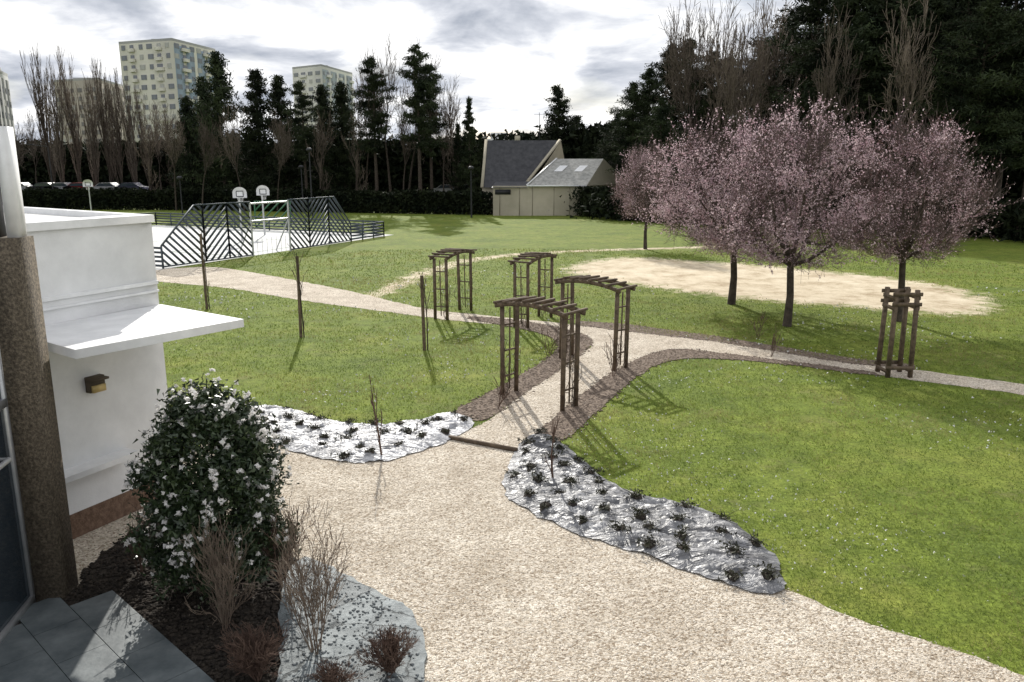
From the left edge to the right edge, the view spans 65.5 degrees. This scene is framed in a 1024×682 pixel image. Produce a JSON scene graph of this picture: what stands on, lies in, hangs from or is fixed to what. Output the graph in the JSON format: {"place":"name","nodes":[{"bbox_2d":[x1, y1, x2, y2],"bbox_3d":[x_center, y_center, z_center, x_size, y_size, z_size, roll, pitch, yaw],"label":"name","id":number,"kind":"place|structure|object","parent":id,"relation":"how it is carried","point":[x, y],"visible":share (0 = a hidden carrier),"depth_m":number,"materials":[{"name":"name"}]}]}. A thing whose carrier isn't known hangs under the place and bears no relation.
{"place":"outdoors","nodes":[
{"label":"outdoors","id":0,"kind":"place"},
{"bbox_2d":[0,67,15,139],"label":"apartment tower","id":1,"kind":"structure","parent":0,"point":[6,114],"depth_m":186.78,"materials":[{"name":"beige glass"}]},
{"bbox_2d":[0,590,214,681],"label":"slate paving","id":2,"kind":"structure","parent":0,"point":[111,636],"depth_m":8.66,"materials":[{"name":"stone"}]},
{"bbox_2d":[0,121,77,642],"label":"glazed facade","id":3,"kind":"structure","parent":2,"relation":"on","point":[37,559],"depth_m":9.18,"materials":[{"name":"stone"}]},
{"bbox_2d":[0,392,29,631],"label":"window glass","id":4,"kind":"structure","parent":3,"relation":"in","point":[14,588],"depth_m":9.11,"materials":[{"name":"black glass"}]},
{"bbox_2d":[0,352,35,642],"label":"window frame","id":5,"kind":"structure","parent":3,"relation":"in","point":[15,620],"depth_m":9.25,"materials":[{"name":"metal"}]},
{"bbox_2d":[119,38,216,169],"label":"apartment tower","id":6,"kind":"structure","parent":0,"point":[166,70],"depth_m":239.75,"materials":[{"name":"beige concrete"}]},
{"bbox_2d":[121,42,216,169],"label":"windows","id":7,"kind":"structure","parent":6,"relation":"in","point":[179,57],"depth_m":240.01,"materials":[{"name":"grey glass"}]},
{"bbox_2d":[292,64,356,141],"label":"apartment tower","id":8,"kind":"structure","parent":0,"point":[310,77],"depth_m":311.91,"materials":[{"name":"beige concrete"}]},
{"bbox_2d":[294,69,356,141],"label":"windows","id":9,"kind":"structure","parent":8,"relation":"in","point":[325,74],"depth_m":313.72,"materials":[{"name":"grey glass"}]},
{"bbox_2d":[0,0,1023,143],"label":"sky","id":10,"kind":"structure","parent":0,"point":[507,56],"materials":[{"name":"white"}]},
{"bbox_2d":[70,207,1023,675],"bbox_3d":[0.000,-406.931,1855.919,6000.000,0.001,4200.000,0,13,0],"label":"ground","id":11,"kind":"structure","parent":0,"point":[830,289],"depth_m":19.79,"materials":[{"name":"green plant"}]},
{"bbox_2d":[19,43,56,182],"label":"poplar tree","id":12,"kind":"object","parent":11,"relation":"on","point":[41,118],"visible":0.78,"depth_m":110.52,"materials":[{"name":"brown plant"}]},
{"bbox_2d":[40,67,65,182],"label":"poplar tree","id":13,"kind":"object","parent":11,"relation":"on","point":[57,120],"visible":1,"depth_m":104.69,"materials":[{"name":"brown plant"}]},
{"bbox_2d":[53,43,82,182],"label":"poplar tree","id":14,"kind":"object","parent":11,"relation":"on","point":[77,145],"visible":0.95,"depth_m":107.89,"materials":[{"name":"brown plant"}]},
{"bbox_2d":[75,74,100,185],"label":"poplar tree","id":15,"kind":"object","parent":11,"relation":"on","point":[91,126],"visible":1,"depth_m":106.77,"materials":[{"name":"brown plant"}]},
{"bbox_2d":[54,78,126,144],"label":"apartment block","id":16,"kind":"structure","parent":11,"relation":"on","point":[80,82],"depth_m":284.47,"materials":[{"name":"beige concrete"}]},
{"bbox_2d":[27,222,167,538],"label":"walls","id":17,"kind":"structure","parent":11,"relation":"on","point":[118,413],"depth_m":11.45,"materials":[{"name":"paint"}]},
{"bbox_2d":[4,213,81,220],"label":"roof","id":18,"kind":"structure","parent":17,"relation":"on","point":[31,217],"depth_m":12.67,"materials":[{"name":"concrete"}]},
{"bbox_2d":[3,207,154,232],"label":"parapet","id":19,"kind":"structure","parent":18,"relation":"on","point":[93,218],"depth_m":11.39,"materials":[{"name":"white paint"}]},
{"bbox_2d":[42,280,158,482],"bbox_3d":[-5.975,0.615,10.950,0.300,2.490,3.220,6,14,25],"label":"ledge","id":20,"kind":"object","parent":17,"relation":"attached to","point":[84,469],"visible":0.72,"depth_m":11.28,"materials":[{"name":"white paint"}]},
{"bbox_2d":[45,304,243,358],"bbox_3d":[-5.221,-0.178,10.738,2.052,0.110,2.314,9,15,35],"label":"canopy","id":21,"kind":"object","parent":17,"relation":"attached to","point":[113,332],"visible":0.81,"depth_m":10.42,"materials":[{"name":"white paint"}]},
{"bbox_2d":[82,59,116,182],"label":"poplar tree","id":22,"kind":"object","parent":11,"relation":"on","point":[102,123],"visible":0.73,"depth_m":111.43,"materials":[{"name":"brown plant"}]},
{"bbox_2d":[103,66,124,184],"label":"poplar tree","id":23,"kind":"object","parent":11,"relation":"on","point":[116,139],"visible":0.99,"depth_m":110.15,"materials":[{"name":"brown plant"}]},
{"bbox_2d":[113,77,138,181],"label":"poplar tree","id":24,"kind":"object","parent":11,"relation":"on","point":[130,137],"visible":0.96,"depth_m":110.40,"materials":[{"name":"brown plant"}]},
{"bbox_2d":[156,106,186,210],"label":"bare tree","id":25,"kind":"object","parent":11,"relation":"on","point":[175,143],"visible":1,"depth_m":88.14,"materials":[{"name":"brown plant"}]},
{"bbox_2d":[165,95,215,189],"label":"cedar tree","id":26,"kind":"object","parent":11,"relation":"on","point":[186,102],"visible":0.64,"depth_m":96.46,"materials":[{"name":"green plant"}]},
{"bbox_2d":[181,51,253,189],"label":"cedar tree","id":27,"kind":"object","parent":11,"relation":"on","point":[221,87],"visible":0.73,"depth_m":93.72,"materials":[{"name":"green plant"}]},
{"bbox_2d":[213,99,249,210],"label":"bare tree","id":28,"kind":"object","parent":11,"relation":"on","point":[237,138],"visible":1,"depth_m":87.60,"materials":[{"name":"brown plant"}]},
{"bbox_2d":[1,186,492,214],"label":"hedge","id":29,"kind":"object","parent":11,"relation":"on","point":[403,201],"visible":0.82,"depth_m":89.41,"materials":[{"name":"green plant"}]},
{"bbox_2d":[0,130,513,191],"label":"distant trees","id":30,"kind":"object","parent":11,"relation":"on","point":[396,158],"visible":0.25,"depth_m":111.14,"materials":[{"name":"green plant"}]},
{"bbox_2d":[224,68,299,200],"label":"cedar tree","id":31,"kind":"object","parent":11,"relation":"on","point":[255,135],"visible":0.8,"depth_m":92.26,"materials":[{"name":"green plant"}]},
{"bbox_2d":[152,225,388,269],"bbox_3d":[-24.450,-6.813,54.622,24.299,0.012,22.480,5,14,23],"label":"sports court","id":32,"kind":"object","parent":11,"relation":"on","point":[160,233],"visible":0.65,"depth_m":54.65,"materials":[{"name":"concrete"}]},
{"bbox_2d":[137,196,384,268],"bbox_3d":[-23.655,-8.732,56.087,24.886,3.158,25.771,5,14,22],"label":"sports cage","id":33,"kind":"object","parent":32,"relation":"on","point":[358,229],"visible":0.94,"depth_m":48.90,"materials":[{"name":"metal"}]},
{"bbox_2d":[269,108,294,211],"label":"bare tree","id":34,"kind":"object","parent":11,"relation":"on","point":[287,140],"visible":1,"depth_m":86.72,"materials":[{"name":"brown plant"}]},
{"bbox_2d":[255,74,313,190],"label":"cedar tree","id":35,"kind":"object","parent":11,"relation":"on","point":[278,90],"visible":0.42,"depth_m":95.89,"materials":[{"name":"green plant"}]},
{"bbox_2d":[275,80,326,188],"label":"pine tree","id":36,"kind":"object","parent":11,"relation":"on","point":[297,125],"visible":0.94,"depth_m":90.37,"materials":[{"name":"green plant"}]},
{"bbox_2d":[293,83,355,198],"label":"cedar tree","id":37,"kind":"object","parent":11,"relation":"on","point":[321,98],"visible":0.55,"depth_m":94.35,"materials":[{"name":"green plant"}]},
{"bbox_2d":[317,81,374,191],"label":"cedar tree","id":38,"kind":"object","parent":11,"relation":"on","point":[341,101],"visible":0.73,"depth_m":95.19,"materials":[{"name":"green plant"}]},
{"bbox_2d":[251,402,478,459],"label":"groundcover plants","id":39,"kind":"object","parent":11,"relation":"on","point":[344,454],"visible":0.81,"depth_m":15.53,"materials":[{"name":"green plant"}]},
{"bbox_2d":[339,55,401,190],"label":"pine tree","id":40,"kind":"object","parent":11,"relation":"on","point":[369,145],"visible":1,"depth_m":86.08,"materials":[{"name":"green plant"}]},
{"bbox_2d":[359,33,403,191],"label":"bare tree","id":41,"kind":"object","parent":11,"relation":"on","point":[387,106],"visible":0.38,"depth_m":90.17,"materials":[{"name":"brown plant"}]},
{"bbox_2d":[393,43,446,191],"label":"pine tree","id":42,"kind":"object","parent":11,"relation":"on","point":[422,85],"visible":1,"depth_m":83.78,"materials":[{"name":"green plant"}]},
{"bbox_2d":[408,63,453,207],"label":"pine tree","id":43,"kind":"object","parent":11,"relation":"on","point":[431,95],"visible":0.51,"depth_m":89.40,"materials":[{"name":"green plant"}]},
{"bbox_2d":[428,248,476,319],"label":"garden arch","id":44,"kind":"structure","parent":11,"relation":"on","point":[456,252],"depth_m":27.26,"materials":[{"name":"brown wood"}]},
{"bbox_2d":[455,96,481,206],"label":"spruce tree","id":45,"kind":"object","parent":11,"relation":"on","point":[468,156],"visible":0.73,"depth_m":87.31,"materials":[{"name":"green plant"}]},
{"bbox_2d":[482,142,563,199],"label":"walls","id":46,"kind":"structure","parent":11,"relation":"on","point":[557,153],"depth_m":87.50,"materials":[{"name":"beige paint"}]},
{"bbox_2d":[481,113,564,187],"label":"roof","id":47,"kind":"structure","parent":46,"relation":"on","point":[517,159],"depth_m":86.72,"materials":[{"name":"tile"}]},
{"bbox_2d":[456,316,593,420],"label":"bark mulch","id":48,"kind":"object","parent":11,"relation":"on","point":[511,380],"visible":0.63,"depth_m":20.01,"materials":[{"name":"wood"}]},
{"bbox_2d":[508,252,556,327],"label":"garden arch","id":49,"kind":"structure","parent":11,"relation":"on","point":[539,256],"depth_m":25.95,"materials":[{"name":"brown wood"}]},
{"bbox_2d":[493,296,587,410],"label":"garden arch","id":50,"kind":"structure","parent":11,"relation":"on","point":[534,302],"depth_m":17.32,"materials":[{"name":"brown wood"}]},
{"bbox_2d":[73,331,1023,681],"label":"gravel yard","id":51,"kind":"structure","parent":11,"relation":"on","point":[529,415],"depth_m":9.98,"materials":[{"name":"beige gravel"}]},
{"bbox_2d":[63,516,310,681],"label":"garden bed","id":52,"kind":"object","parent":51,"relation":"on","point":[199,635],"visible":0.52,"depth_m":9.51,"materials":[{"name":"soil"}]},
{"bbox_2d":[113,368,301,609],"bbox_3d":[-3.689,1.751,9.672,2.103,2.818,2.232,0,13,0],"label":"camellia bush","id":53,"kind":"object","parent":52,"relation":"on","point":[230,432],"visible":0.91,"depth_m":9.19,"materials":[{"name":"green plant"}]},
{"bbox_2d":[176,508,261,630],"bbox_3d":[-3.329,2.562,9.015,0.840,1.454,1.536,-8,15,-31],"label":"bare shrub","id":54,"kind":"object","parent":52,"relation":"on","point":[218,580],"visible":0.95,"depth_m":8.88,"materials":[{"name":"brown plant"}]},
{"bbox_2d":[215,619,290,681],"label":"dogwood shrub","id":55,"kind":"object","parent":52,"relation":"on","point":[256,662],"visible":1,"depth_m":8.07,"materials":[{"name":"brown plant"}]},
{"bbox_2d":[234,493,319,584],"bbox_3d":[-2.876,2.409,9.937,0.807,1.353,0.922,10,16,37],"label":"bare shrub","id":56,"kind":"object","parent":52,"relation":"on","point":[275,545],"visible":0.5,"depth_m":9.89,"materials":[{"name":"brown plant"}]},
{"bbox_2d":[275,555,429,681],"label":"flagstone patch","id":57,"kind":"object","parent":51,"relation":"on","point":[406,672],"visible":0.68,"depth_m":8.93,"materials":[{"name":"grey stone"}]},
{"bbox_2d":[265,499,353,654],"bbox_3d":[-2.173,2.519,8.518,0.938,1.753,1.074,0,13,0],"label":"bare shrub","id":58,"kind":"object","parent":57,"relation":"on","point":[316,593],"visible":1,"depth_m":8.43,"materials":[{"name":"brown plant"}]},
{"bbox_2d":[305,654,367,681],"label":"dogwood shrub","id":59,"kind":"object","parent":57,"relation":"on","point":[334,673],"visible":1,"depth_m":7.89,"materials":[{"name":"brown plant"}]},
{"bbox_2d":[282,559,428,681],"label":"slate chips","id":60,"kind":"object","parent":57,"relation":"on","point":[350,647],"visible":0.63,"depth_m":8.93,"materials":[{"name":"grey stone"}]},
{"bbox_2d":[355,622,419,678],"bbox_3d":[-1.275,3.201,8.215,0.674,0.555,0.620,0,13,0],"label":"dogwood shrub","id":61,"kind":"object","parent":57,"relation":"on","point":[389,658],"visible":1,"depth_m":8.18,"materials":[{"name":"brown plant"}]},
{"bbox_2d":[254,405,473,462],"bbox_3d":[-3.503,1.727,15.707,5.182,0.176,2.974,2,13,9],"label":"mulch film","id":62,"kind":"object","parent":51,"relation":"on","point":[305,441],"visible":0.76,"depth_m":15.29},
{"bbox_2d":[503,433,787,593],"bbox_3d":[1.463,2.455,12.430,2.332,0.176,6.535,-8,15,-33],"label":"mulch film","id":63,"kind":"object","parent":51,"relation":"on","point":[707,556],"visible":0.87,"depth_m":11.67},
{"bbox_2d":[536,84,578,155],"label":"cedar tree","id":64,"kind":"object","parent":11,"relation":"on","point":[555,124],"visible":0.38,"depth_m":103.69,"materials":[{"name":"green plant"}]},
{"bbox_2d":[162,268,1023,598],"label":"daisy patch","id":65,"kind":"object","parent":11,"relation":"on","point":[660,404],"visible":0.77,"depth_m":18.31,"materials":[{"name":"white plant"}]},
{"bbox_2d":[550,275,637,370],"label":"garden arch","id":66,"kind":"structure","parent":11,"relation":"on","point":[585,279],"depth_m":20.56,"materials":[{"name":"brown wood"}]},
{"bbox_2d":[564,185,633,217],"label":"hedge","id":67,"kind":"object","parent":11,"relation":"on","point":[584,190],"visible":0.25,"depth_m":79.91,"materials":[{"name":"green plant"}]},
{"bbox_2d":[600,80,656,186],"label":"pine tree","id":68,"kind":"object","parent":11,"relation":"on","point":[630,124],"visible":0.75,"depth_m":80.41,"materials":[{"name":"green plant"}]},
{"bbox_2d":[605,134,679,248],"bbox_3d":[8.203,-9.223,49.192,4.946,7.083,5.344,2,13,8],"label":"plum tree","id":69,"kind":"object","parent":11,"relation":"on","point":[643,159],"visible":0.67,"depth_m":48.60,"materials":[{"name":"pink plant"}]},
{"bbox_2d":[505,425,785,584],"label":"groundcover plants","id":70,"kind":"object","parent":11,"relation":"on","point":[684,546],"visible":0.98,"depth_m":11.80,"materials":[{"name":"green plant"}]},
{"bbox_2d":[613,67,681,186],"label":"pine tree","id":71,"kind":"object","parent":11,"relation":"on","point":[650,83],"visible":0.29,"depth_m":83.56,"materials":[{"name":"green plant"}]},
{"bbox_2d":[631,96,688,187],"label":"pine tree","id":72,"kind":"object","parent":11,"relation":"on","point":[661,110],"visible":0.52,"depth_m":72.44,"materials":[{"name":"green plant"}]},
{"bbox_2d":[625,44,708,181],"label":"pine tree","id":73,"kind":"object","parent":11,"relation":"on","point":[658,66],"visible":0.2,"depth_m":85.12,"materials":[{"name":"green plant"}]},
{"bbox_2d":[655,0,720,189],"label":"bare tree","id":74,"kind":"object","parent":11,"relation":"on","point":[676,77],"visible":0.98,"depth_m":75.44,"materials":[{"name":"brown plant"}]},
{"bbox_2d":[665,8,724,190],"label":"bare tree","id":75,"kind":"object","parent":11,"relation":"on","point":[692,93],"visible":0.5,"depth_m":79.98,"materials":[{"name":"brown plant"}]},
{"bbox_2d":[673,50,745,192],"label":"pine tree","id":76,"kind":"object","parent":11,"relation":"on","point":[705,105],"visible":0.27,"depth_m":80.11,"materials":[{"name":"green plant"}]},
{"bbox_2d":[541,349,879,440],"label":"bark mulch","id":77,"kind":"object","parent":11,"relation":"on","point":[625,384],"visible":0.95,"depth_m":19.97,"materials":[{"name":"wood"}]},
{"bbox_2d":[696,0,741,190],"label":"bare tree","id":78,"kind":"object","parent":11,"relation":"on","point":[721,59],"visible":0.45,"depth_m":75.08,"materials":[{"name":"brown plant"}]},
{"bbox_2d":[703,19,755,187],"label":"bare tree","id":79,"kind":"object","parent":11,"relation":"on","point":[734,89],"visible":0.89,"depth_m":68.00,"materials":[{"name":"brown plant"}]},
{"bbox_2d":[631,97,831,304],"bbox_3d":[8.131,-5.114,29.528,7.160,7.591,8.240,0,13,0],"label":"plum tree","id":80,"kind":"object","parent":11,"relation":"on","point":[690,174],"visible":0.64,"depth_m":28.86,"materials":[{"name":"pink plant"}]},
{"bbox_2d":[713,11,762,221],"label":"bare tree","id":81,"kind":"object","parent":11,"relation":"on","point":[742,47],"visible":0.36,"depth_m":71.08,"materials":[{"name":"brown plant"}]},
{"bbox_2d":[719,29,774,190],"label":"bare tree","id":82,"kind":"object","parent":11,"relation":"on","point":[748,89],"visible":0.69,"depth_m":67.88,"materials":[{"name":"brown plant"}]},
{"bbox_2d":[580,321,919,367],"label":"bark mulch","id":83,"kind":"object","parent":11,"relation":"on","point":[810,355],"visible":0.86,"depth_m":23.68,"materials":[{"name":"wood"}]},
{"bbox_2d":[722,0,782,184],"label":"bare tree","id":84,"kind":"object","parent":11,"relation":"on","point":[765,14],"visible":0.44,"depth_m":70.96,"materials":[{"name":"brown plant"}]},
{"bbox_2d":[483,119,1023,199],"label":"distant trees","id":85,"kind":"object","parent":11,"relation":"on","point":[576,141],"visible":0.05,"depth_m":92.75,"materials":[{"name":"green plant"}]},
{"bbox_2d":[746,0,804,192],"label":"bare tree","id":86,"kind":"object","parent":11,"relation":"on","point":[776,57],"visible":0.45,"depth_m":70.74,"materials":[{"name":"brown plant"}]},
{"bbox_2d":[548,188,1023,242],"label":"hedge","id":87,"kind":"object","parent":11,"relation":"on","point":[1010,217],"visible":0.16,"depth_m":60.38,"materials":[{"name":"green plant"}]},
{"bbox_2d":[738,0,864,189],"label":"pine tree","id":88,"kind":"object","parent":11,"relation":"on","point":[802,10],"visible":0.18,"depth_m":72.85,"materials":[{"name":"green plant"}]},
{"bbox_2d":[696,74,911,326],"bbox_3d":[9.097,-4.384,25.363,6.511,7.971,6.656,0,13,0],"label":"plum tree","id":89,"kind":"object","parent":11,"relation":"on","point":[788,242],"visible":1,"depth_m":24.53,"materials":[{"name":"pink plant"}]},
{"bbox_2d":[760,23,874,225],"bbox_3d":[24.626,-17.061,64.020,8.439,16.070,9.620,6,14,24],"label":"pine tree","id":90,"kind":"object","parent":11,"relation":"on","point":[809,89],"visible":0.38,"depth_m":62.25,"materials":[{"name":"green plant"}]},
{"bbox_2d":[750,0,923,189],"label":"pine tree","id":91,"kind":"object","parent":11,"relation":"on","point":[851,8],"visible":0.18,"depth_m":65.54,"materials":[{"name":"green plant"}]},
{"bbox_2d":[808,3,868,232],"bbox_3d":[24.582,-16.769,60.838,4.486,16.904,4.348,-4,13,-16],"label":"bare tree","id":92,"kind":"object","parent":11,"relation":"on","point":[826,87],"visible":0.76,"depth_m":60.03,"materials":[{"name":"brown plant"}]},
{"bbox_2d":[797,9,915,197],"bbox_3d":[27.505,-17.518,63.824,10.206,17.048,8.952,4,13,17],"label":"pine tree","id":93,"kind":"object","parent":11,"relation":"on","point":[865,30],"visible":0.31,"depth_m":62.11,"materials":[{"name":"green plant"}]},
{"bbox_2d":[812,0,961,192],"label":"pine tree","id":94,"kind":"object","parent":11,"relation":"on","point":[894,5],"visible":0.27,"depth_m":61.54,"materials":[{"name":"green plant"}]},
{"bbox_2d":[868,0,940,234],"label":"bare tree","id":95,"kind":"object","parent":11,"relation":"on","point":[905,61],"visible":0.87,"depth_m":56.05,"materials":[{"name":"brown plant"}]},
{"bbox_2d":[822,96,1023,321],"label":"plum tree","id":96,"kind":"object","parent":11,"relation":"on","point":[905,242],"visible":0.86,"depth_m":25.42,"materials":[{"name":"pink plant"}]},
{"bbox_2d":[858,0,999,225],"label":"pine tree","id":97,"kind":"object","parent":11,"relation":"on","point":[947,25],"visible":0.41,"depth_m":58.51,"materials":[{"name":"green plant"}]},
{"bbox_2d":[862,0,1023,200],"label":"pine tree","id":98,"kind":"object","parent":11,"relation":"on","point":[957,5],"visible":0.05,"depth_m":60.92,"materials":[{"name":"green plant"}]},
{"bbox_2d":[896,0,1023,237],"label":"pine tree","id":99,"kind":"object","parent":11,"relation":"on","point":[992,31],"visible":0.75,"depth_m":54.91,"materials":[{"name":"green plant"}]},
{"bbox_2d":[899,0,1023,198],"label":"pine tree","id":100,"kind":"object","parent":11,"relation":"on","point":[1017,4],"visible":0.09,"depth_m":60.71,"materials":[{"name":"green plant"}]},
{"bbox_2d":[965,6,1023,238],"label":"pine tree","id":101,"kind":"object","parent":11,"relation":"on","point":[1016,116],"visible":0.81,"depth_m":53.79,"materials":[{"name":"green plant"}]},
{"bbox_2d":[493,184,624,215],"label":"annex walls","id":102,"kind":"structure","parent":0,"point":[545,199],"depth_m":81.86,"materials":[{"name":"beige paint"}]},
{"bbox_2d":[492,158,624,187],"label":"annex roof","id":103,"kind":"structure","parent":102,"relation":"on","point":[555,172],"depth_m":83.32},
{"bbox_2d":[156,267,1023,394],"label":"gravel path","id":104,"kind":"structure","parent":0,"point":[250,281],"depth_m":29.34,"materials":[{"name":"beige gravel"}]},
{"bbox_2d":[874,287,922,377],"bbox_3d":[9.646,-0.223,19.912,0.720,2.202,0.650,0,13,0],"label":"tree guard","id":105,"kind":"object","parent":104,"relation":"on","point":[916,305],"visible":1,"depth_m":19.79,"materials":[{"name":"brown wood"}]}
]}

